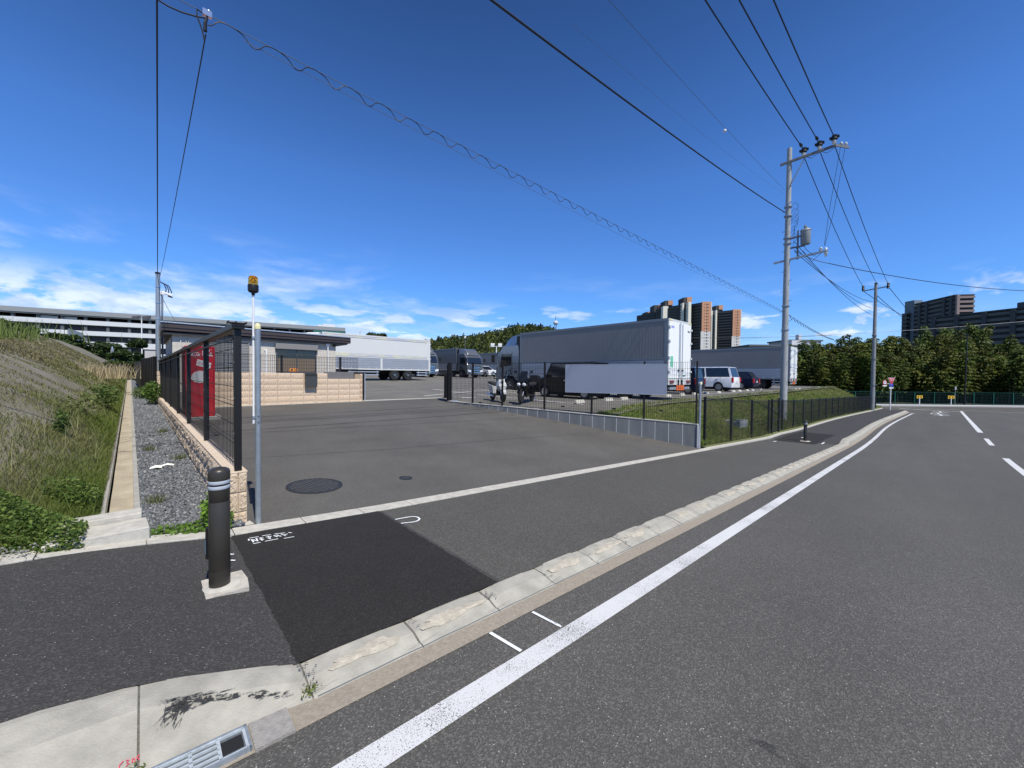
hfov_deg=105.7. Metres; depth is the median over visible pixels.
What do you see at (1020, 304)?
rooftop box
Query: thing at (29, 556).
edge strip
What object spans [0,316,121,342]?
green grass tuft
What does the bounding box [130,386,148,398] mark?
weed clump
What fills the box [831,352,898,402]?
bamboo clump
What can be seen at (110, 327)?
logistics building
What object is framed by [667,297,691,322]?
apartment tower
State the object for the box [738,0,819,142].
power line
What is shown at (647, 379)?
blank signboard
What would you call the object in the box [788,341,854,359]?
bamboo clump
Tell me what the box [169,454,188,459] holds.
gravel grass tuft
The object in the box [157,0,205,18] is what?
slack cable
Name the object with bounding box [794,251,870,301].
cable
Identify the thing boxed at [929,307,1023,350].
apartment block
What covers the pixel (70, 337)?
bush
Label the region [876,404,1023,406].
kerb
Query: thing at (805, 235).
utility pole
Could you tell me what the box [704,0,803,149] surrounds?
power line
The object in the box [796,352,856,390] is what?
bamboo clump
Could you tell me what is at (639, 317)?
apartment tower
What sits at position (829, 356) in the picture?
bamboo clump
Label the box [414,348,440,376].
lorry
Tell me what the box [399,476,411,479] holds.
manhole cover
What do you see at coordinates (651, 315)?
apartment tower
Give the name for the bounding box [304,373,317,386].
mailbox
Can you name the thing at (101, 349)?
bush
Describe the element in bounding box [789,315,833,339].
wavy cable
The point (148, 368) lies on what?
screen fence
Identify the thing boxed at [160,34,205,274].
service drop
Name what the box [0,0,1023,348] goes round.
sky
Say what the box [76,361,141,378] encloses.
dry grass tuft
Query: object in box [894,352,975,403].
tree
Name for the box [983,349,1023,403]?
bamboo clump
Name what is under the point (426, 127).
messenger strand
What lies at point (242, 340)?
window
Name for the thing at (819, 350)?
bamboo clump
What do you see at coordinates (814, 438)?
asphalt patch
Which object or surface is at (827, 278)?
cable
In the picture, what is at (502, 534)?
pavement crossing
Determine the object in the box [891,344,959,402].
bamboo clump
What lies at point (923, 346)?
bamboo clump
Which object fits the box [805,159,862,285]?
power line
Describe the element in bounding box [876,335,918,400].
bamboo clump
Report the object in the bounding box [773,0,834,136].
power line
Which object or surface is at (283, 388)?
garden wall
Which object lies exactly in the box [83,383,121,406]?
weed clump
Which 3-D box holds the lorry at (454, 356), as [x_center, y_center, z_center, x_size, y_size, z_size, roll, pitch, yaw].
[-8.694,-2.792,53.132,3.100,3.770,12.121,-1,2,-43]
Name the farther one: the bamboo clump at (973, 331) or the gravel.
the bamboo clump at (973, 331)
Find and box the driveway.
[180,398,701,526]
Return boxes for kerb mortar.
[137,434,854,767]
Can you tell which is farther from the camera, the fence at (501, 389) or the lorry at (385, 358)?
the lorry at (385, 358)
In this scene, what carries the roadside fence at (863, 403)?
on the grass bank ground at (750, 438)
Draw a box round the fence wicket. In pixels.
[770,398,779,433]
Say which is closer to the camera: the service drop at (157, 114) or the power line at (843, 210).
the service drop at (157, 114)
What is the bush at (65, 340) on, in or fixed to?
on the hillside
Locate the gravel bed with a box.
[131,380,198,520]
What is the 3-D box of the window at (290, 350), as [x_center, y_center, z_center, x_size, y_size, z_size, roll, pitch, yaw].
[-10.950,-1.282,19.776,1.950,1.470,0.170,-1,2,-43]
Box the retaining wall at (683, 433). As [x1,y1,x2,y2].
[448,401,699,448]
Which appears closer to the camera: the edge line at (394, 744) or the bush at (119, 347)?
the edge line at (394, 744)
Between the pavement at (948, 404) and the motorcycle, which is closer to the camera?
the motorcycle
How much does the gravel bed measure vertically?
0.825 m
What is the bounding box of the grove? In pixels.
[801,347,1019,401]
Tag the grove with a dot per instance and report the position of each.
(978, 398)
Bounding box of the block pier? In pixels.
[156,371,159,394]
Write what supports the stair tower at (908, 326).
on the ground at (181, 412)
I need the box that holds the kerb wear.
[328,449,832,670]
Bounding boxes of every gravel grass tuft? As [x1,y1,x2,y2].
[135,445,158,451]
[138,492,170,505]
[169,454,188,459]
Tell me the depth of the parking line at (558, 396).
19.75 m
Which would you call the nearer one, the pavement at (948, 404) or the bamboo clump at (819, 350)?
the pavement at (948, 404)
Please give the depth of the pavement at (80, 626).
2.20 m
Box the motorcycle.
[514,371,539,402]
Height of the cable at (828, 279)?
0.748 m
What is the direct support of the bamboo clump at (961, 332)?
on the grove floor
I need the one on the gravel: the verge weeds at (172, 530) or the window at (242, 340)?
the verge weeds at (172, 530)
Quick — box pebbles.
[0,543,39,554]
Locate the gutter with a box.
[219,412,908,767]
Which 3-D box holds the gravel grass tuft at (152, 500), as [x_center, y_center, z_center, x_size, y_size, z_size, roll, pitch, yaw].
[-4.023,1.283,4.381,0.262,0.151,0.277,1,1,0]
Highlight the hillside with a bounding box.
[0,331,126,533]
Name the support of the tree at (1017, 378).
on the grove floor
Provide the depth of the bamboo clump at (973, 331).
75.22 m
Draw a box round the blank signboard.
[565,364,666,394]
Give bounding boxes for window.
[215,337,248,372]
[275,343,317,372]
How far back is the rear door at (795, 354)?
36.13 m
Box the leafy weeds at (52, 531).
[0,472,103,555]
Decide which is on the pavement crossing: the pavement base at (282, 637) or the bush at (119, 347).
the pavement base at (282, 637)
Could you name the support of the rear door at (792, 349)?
in the lorry at (763, 364)
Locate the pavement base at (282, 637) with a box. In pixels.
[230,511,499,664]
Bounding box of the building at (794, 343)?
[730,340,804,350]
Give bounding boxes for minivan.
[698,367,740,390]
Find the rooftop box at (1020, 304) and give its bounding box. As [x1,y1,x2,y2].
[1017,302,1023,307]
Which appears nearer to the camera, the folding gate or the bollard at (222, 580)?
the bollard at (222, 580)
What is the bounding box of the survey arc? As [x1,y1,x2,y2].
[395,516,420,523]
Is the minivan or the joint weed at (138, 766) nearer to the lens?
the joint weed at (138, 766)
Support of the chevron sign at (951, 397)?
on the pavement at (948, 404)
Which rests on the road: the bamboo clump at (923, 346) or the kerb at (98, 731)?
the kerb at (98, 731)
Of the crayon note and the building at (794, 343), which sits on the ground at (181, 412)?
the building at (794, 343)
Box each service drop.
[156,0,157,273]
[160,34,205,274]
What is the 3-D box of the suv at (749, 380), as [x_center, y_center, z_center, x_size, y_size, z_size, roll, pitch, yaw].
[19.883,-0.328,35.591,2.120,1.580,4.548,-1,2,-43]
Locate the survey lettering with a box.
[230,532,293,560]
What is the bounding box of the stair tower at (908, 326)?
[901,300,922,345]
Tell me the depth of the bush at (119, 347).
49.86 m
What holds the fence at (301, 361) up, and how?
on the garden wall at (283, 388)
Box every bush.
[1,318,26,331]
[26,326,77,345]
[46,332,82,347]
[71,340,116,359]
[93,341,127,360]
[102,350,135,379]
[123,338,147,372]
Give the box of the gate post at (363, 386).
[362,373,364,399]
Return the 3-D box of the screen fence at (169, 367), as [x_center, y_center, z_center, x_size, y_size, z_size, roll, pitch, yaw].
[-8.763,-0.062,10.076,0.155,1.515,17.320,-1,2,-44]
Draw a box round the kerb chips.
[297,525,656,684]
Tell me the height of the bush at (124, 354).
3.348 m
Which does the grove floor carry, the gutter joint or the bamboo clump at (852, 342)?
the bamboo clump at (852, 342)
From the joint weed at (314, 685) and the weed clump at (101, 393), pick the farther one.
the weed clump at (101, 393)
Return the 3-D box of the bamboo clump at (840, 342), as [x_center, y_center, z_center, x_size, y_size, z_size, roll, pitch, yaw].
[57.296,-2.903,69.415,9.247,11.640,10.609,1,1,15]
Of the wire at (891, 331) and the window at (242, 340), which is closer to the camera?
the window at (242, 340)
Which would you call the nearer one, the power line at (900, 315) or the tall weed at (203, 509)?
the tall weed at (203, 509)
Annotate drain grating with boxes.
[151,724,252,767]
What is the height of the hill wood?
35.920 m
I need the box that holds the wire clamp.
[196,7,212,39]
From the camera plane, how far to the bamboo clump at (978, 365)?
62.17 m
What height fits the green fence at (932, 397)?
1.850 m
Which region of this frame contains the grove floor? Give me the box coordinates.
[877,399,1023,404]
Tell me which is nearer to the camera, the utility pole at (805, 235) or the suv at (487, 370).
the utility pole at (805, 235)
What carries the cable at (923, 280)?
attached to the cable
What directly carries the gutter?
on the road
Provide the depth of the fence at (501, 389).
13.87 m
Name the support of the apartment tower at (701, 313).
on the ground at (181, 412)
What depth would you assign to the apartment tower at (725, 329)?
433.98 m
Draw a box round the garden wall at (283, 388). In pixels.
[215,372,361,406]
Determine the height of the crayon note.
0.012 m
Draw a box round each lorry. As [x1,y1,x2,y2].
[307,332,430,379]
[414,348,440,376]
[433,348,485,377]
[479,352,499,369]
[491,318,692,397]
[690,346,797,388]
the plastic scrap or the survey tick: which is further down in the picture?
the survey tick
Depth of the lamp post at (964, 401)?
58.53 m
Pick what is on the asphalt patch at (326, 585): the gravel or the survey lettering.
the survey lettering
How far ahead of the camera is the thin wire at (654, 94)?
10.56 m
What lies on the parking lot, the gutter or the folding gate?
the folding gate
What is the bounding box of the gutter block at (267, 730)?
[248,707,295,752]
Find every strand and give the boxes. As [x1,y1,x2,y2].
[179,0,766,302]
[244,41,777,310]
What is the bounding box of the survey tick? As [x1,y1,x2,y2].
[489,611,561,651]
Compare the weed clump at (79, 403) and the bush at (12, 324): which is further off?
the bush at (12, 324)
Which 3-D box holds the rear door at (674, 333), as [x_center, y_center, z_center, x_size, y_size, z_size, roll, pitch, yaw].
[7.551,-1.559,18.061,1.210,2.680,0.121,-1,2,-43]
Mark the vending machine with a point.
(211, 391)
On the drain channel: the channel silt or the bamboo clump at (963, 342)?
the channel silt
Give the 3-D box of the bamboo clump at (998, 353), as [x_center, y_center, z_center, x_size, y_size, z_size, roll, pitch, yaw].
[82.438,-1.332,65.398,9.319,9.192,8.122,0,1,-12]
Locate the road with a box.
[226,405,1023,767]
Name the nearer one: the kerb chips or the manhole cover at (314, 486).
the kerb chips
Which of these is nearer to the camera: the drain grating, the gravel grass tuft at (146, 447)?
the drain grating
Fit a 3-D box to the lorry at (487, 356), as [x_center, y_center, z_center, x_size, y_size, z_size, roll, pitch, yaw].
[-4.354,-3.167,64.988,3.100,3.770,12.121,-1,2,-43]
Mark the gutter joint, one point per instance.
(510, 604)
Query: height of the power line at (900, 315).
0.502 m
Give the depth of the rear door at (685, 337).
18.86 m
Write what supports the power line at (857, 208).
attached to the utility pole at (805, 235)
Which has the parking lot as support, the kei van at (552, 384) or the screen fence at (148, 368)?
the kei van at (552, 384)
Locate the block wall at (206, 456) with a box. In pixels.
[157,397,253,528]
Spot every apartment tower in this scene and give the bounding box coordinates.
[637,312,649,320]
[643,305,659,319]
[656,300,675,318]
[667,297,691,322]
[691,302,711,349]
[710,305,741,348]
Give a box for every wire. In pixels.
[572,24,782,192]
[609,0,781,186]
[736,321,1023,338]
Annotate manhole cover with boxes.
[285,478,342,493]
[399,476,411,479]
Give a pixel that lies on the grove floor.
(959, 402)
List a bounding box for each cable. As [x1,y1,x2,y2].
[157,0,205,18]
[207,22,782,312]
[490,0,784,212]
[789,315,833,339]
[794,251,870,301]
[795,242,871,314]
[796,248,872,308]
[829,263,1023,290]
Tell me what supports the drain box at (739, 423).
on the grass bank ground at (750, 438)
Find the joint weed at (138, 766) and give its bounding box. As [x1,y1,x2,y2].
[128,761,145,767]
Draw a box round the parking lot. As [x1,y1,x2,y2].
[166,374,829,414]
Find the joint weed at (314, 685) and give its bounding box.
[301,680,321,698]
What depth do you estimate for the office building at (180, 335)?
19.04 m
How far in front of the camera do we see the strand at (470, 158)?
7.25 m
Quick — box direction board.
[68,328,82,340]
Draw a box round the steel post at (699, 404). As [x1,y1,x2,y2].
[698,382,701,441]
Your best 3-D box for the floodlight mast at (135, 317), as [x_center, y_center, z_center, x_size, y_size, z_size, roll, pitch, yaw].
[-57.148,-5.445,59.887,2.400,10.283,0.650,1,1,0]
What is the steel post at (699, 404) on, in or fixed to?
on the driveway
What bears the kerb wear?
on the kerb at (98, 731)
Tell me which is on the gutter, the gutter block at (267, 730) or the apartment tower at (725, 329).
the gutter block at (267, 730)
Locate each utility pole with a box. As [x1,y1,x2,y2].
[773,134,848,419]
[862,282,889,410]
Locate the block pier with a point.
(158, 377)
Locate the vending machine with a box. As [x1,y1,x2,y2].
[182,345,220,420]
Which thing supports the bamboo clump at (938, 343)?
on the grove floor
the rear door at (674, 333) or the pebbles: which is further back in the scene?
the rear door at (674, 333)
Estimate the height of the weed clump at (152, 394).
0.985 m
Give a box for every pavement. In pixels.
[0,539,292,722]
[774,409,904,444]
[876,403,1023,405]
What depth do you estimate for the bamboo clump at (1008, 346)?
67.02 m
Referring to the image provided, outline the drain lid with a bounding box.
[41,508,149,551]
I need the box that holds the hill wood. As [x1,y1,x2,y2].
[425,322,555,353]
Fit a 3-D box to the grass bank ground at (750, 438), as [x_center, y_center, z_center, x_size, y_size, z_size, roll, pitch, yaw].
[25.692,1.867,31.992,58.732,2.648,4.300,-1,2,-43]
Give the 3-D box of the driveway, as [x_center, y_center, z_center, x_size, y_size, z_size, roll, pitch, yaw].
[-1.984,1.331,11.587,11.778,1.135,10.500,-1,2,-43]
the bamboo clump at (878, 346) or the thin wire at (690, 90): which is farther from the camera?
the bamboo clump at (878, 346)
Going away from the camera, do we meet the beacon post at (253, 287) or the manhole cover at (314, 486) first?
the beacon post at (253, 287)
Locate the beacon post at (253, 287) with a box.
[247,275,260,523]
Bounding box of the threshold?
[215,398,429,407]
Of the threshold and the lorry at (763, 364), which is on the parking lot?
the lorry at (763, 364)
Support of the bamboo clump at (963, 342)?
on the grove floor
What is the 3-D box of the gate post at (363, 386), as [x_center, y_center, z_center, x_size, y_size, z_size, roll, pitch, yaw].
[-5.827,0.122,15.253,0.105,1.080,0.060,-1,2,-43]
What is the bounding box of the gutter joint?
[318,454,828,695]
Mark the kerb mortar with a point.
(138, 712)
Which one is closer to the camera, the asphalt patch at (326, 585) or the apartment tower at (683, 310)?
the asphalt patch at (326, 585)
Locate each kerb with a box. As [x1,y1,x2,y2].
[0,411,907,767]
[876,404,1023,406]
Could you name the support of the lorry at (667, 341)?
on the parking lot
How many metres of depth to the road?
2.44 m
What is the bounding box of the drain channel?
[100,382,139,513]
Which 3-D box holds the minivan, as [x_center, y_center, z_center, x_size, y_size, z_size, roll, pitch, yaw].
[15.520,-0.416,31.326,2.160,1.880,4.798,-1,2,-43]
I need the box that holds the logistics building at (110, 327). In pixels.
[0,305,345,358]
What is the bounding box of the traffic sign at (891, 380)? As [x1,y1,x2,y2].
[883,378,894,409]
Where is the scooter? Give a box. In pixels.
[486,371,508,401]
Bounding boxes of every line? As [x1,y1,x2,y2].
[332,413,914,767]
[426,387,796,403]
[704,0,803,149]
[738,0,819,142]
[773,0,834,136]
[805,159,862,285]
[820,152,875,281]
[835,147,887,282]
[878,296,925,333]
[960,411,1023,475]
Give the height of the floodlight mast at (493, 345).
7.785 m
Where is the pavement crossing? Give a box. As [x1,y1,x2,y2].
[382,438,834,580]
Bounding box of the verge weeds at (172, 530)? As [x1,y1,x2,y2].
[150,499,232,536]
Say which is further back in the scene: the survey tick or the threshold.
the threshold
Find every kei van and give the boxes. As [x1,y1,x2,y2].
[539,362,607,398]
[668,367,705,393]
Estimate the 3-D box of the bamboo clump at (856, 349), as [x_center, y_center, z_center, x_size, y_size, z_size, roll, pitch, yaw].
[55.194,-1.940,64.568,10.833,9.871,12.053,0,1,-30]
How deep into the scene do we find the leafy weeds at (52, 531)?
3.18 m
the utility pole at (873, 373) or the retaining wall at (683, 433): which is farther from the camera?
the utility pole at (873, 373)
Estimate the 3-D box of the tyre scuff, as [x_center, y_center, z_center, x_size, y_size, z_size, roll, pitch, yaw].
[-1.300,1.439,1.773,0.525,0.106,0.134,0,1,-31]
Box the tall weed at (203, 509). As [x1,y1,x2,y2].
[187,492,233,527]
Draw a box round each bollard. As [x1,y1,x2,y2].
[201,466,248,598]
[800,421,809,441]
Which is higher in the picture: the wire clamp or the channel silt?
the wire clamp
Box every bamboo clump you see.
[774,348,842,386]
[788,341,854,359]
[789,344,834,385]
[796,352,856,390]
[798,343,894,396]
[800,334,858,377]
[808,337,877,352]
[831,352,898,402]
[851,344,919,401]
[862,338,934,399]
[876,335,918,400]
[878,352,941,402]
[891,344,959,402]
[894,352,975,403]
[897,336,972,400]
[902,334,950,400]
[916,345,1012,403]
[917,323,999,351]
[924,329,989,360]
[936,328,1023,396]
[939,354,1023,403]
[970,350,1023,403]
[978,337,1020,401]
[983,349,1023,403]
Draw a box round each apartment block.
[913,294,974,347]
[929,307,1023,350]
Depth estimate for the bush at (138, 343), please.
39.80 m
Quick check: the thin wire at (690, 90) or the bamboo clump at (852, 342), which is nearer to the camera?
the thin wire at (690, 90)
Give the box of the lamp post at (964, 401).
[963,334,969,404]
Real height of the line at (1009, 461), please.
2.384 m
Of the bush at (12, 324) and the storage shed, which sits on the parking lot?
the storage shed
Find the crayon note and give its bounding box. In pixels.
[119,755,138,767]
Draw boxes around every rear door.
[668,320,680,377]
[680,323,692,378]
[790,347,794,377]
[794,348,797,377]
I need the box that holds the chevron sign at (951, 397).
[948,396,954,404]
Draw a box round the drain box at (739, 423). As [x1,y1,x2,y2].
[725,419,747,429]
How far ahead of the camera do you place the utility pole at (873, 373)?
41.37 m
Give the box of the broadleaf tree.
[366,332,386,336]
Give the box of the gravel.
[132,398,244,535]
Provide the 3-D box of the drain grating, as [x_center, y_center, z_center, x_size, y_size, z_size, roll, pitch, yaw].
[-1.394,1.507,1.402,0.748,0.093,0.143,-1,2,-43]
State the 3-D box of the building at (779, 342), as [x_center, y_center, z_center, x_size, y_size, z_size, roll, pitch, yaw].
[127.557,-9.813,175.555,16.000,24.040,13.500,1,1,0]
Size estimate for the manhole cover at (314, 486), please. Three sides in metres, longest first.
0.690 x 0.690 x 0.019 m
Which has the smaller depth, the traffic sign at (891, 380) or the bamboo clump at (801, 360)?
the traffic sign at (891, 380)
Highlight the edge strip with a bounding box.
[0,408,881,565]
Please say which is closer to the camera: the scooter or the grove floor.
the scooter
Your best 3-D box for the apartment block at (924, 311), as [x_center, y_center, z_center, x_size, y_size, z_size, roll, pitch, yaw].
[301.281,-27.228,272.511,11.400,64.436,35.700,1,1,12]
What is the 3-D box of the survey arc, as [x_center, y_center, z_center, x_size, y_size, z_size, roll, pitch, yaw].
[-1.133,1.496,4.278,0.249,0.014,0.195,0,2,-40]
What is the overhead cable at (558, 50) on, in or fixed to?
attached to the utility pole at (805, 235)
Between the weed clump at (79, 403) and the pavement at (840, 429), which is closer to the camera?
the weed clump at (79, 403)
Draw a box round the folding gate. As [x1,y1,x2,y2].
[443,363,457,401]
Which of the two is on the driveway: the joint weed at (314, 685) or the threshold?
the threshold
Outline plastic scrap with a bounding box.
[149,463,173,468]
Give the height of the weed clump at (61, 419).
0.470 m
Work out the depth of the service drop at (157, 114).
7.85 m
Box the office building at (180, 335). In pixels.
[160,321,351,391]
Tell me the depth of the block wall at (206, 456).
5.09 m
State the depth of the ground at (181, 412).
14.12 m
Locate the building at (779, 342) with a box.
[767,335,822,347]
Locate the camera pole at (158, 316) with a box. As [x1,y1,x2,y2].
[155,272,172,370]
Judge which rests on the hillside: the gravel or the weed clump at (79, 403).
the weed clump at (79, 403)
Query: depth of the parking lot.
20.88 m
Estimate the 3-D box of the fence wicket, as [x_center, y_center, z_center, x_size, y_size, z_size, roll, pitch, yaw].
[12.090,1.465,17.810,1.310,1.590,0.080,-1,2,-43]
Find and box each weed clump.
[50,408,70,433]
[59,392,109,414]
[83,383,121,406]
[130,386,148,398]
[140,380,160,403]
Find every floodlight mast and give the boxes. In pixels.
[132,315,150,352]
[491,343,501,352]
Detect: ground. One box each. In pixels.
[108,386,839,691]
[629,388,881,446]
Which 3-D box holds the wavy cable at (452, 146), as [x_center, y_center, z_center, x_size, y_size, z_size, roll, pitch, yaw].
[5.544,-4.261,13.089,24.929,0.873,0.056,0,2,-41]
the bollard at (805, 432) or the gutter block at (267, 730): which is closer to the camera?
the gutter block at (267, 730)
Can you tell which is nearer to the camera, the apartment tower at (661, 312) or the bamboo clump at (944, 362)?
the bamboo clump at (944, 362)
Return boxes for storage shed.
[143,348,154,357]
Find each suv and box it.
[471,366,495,376]
[738,372,759,389]
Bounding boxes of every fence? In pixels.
[134,356,156,398]
[158,320,246,470]
[215,353,357,372]
[448,361,697,423]
[703,396,875,445]
[846,391,1023,404]
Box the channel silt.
[109,380,133,512]
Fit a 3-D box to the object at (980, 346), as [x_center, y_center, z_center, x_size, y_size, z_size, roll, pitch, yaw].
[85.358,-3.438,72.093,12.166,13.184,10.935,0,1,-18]
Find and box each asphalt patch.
[231,511,496,662]
[775,432,834,444]
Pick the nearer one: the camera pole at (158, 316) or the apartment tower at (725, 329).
the camera pole at (158, 316)
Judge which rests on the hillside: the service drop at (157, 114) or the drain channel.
the drain channel
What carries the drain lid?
on the drain channel
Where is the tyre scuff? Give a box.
[157,689,290,726]

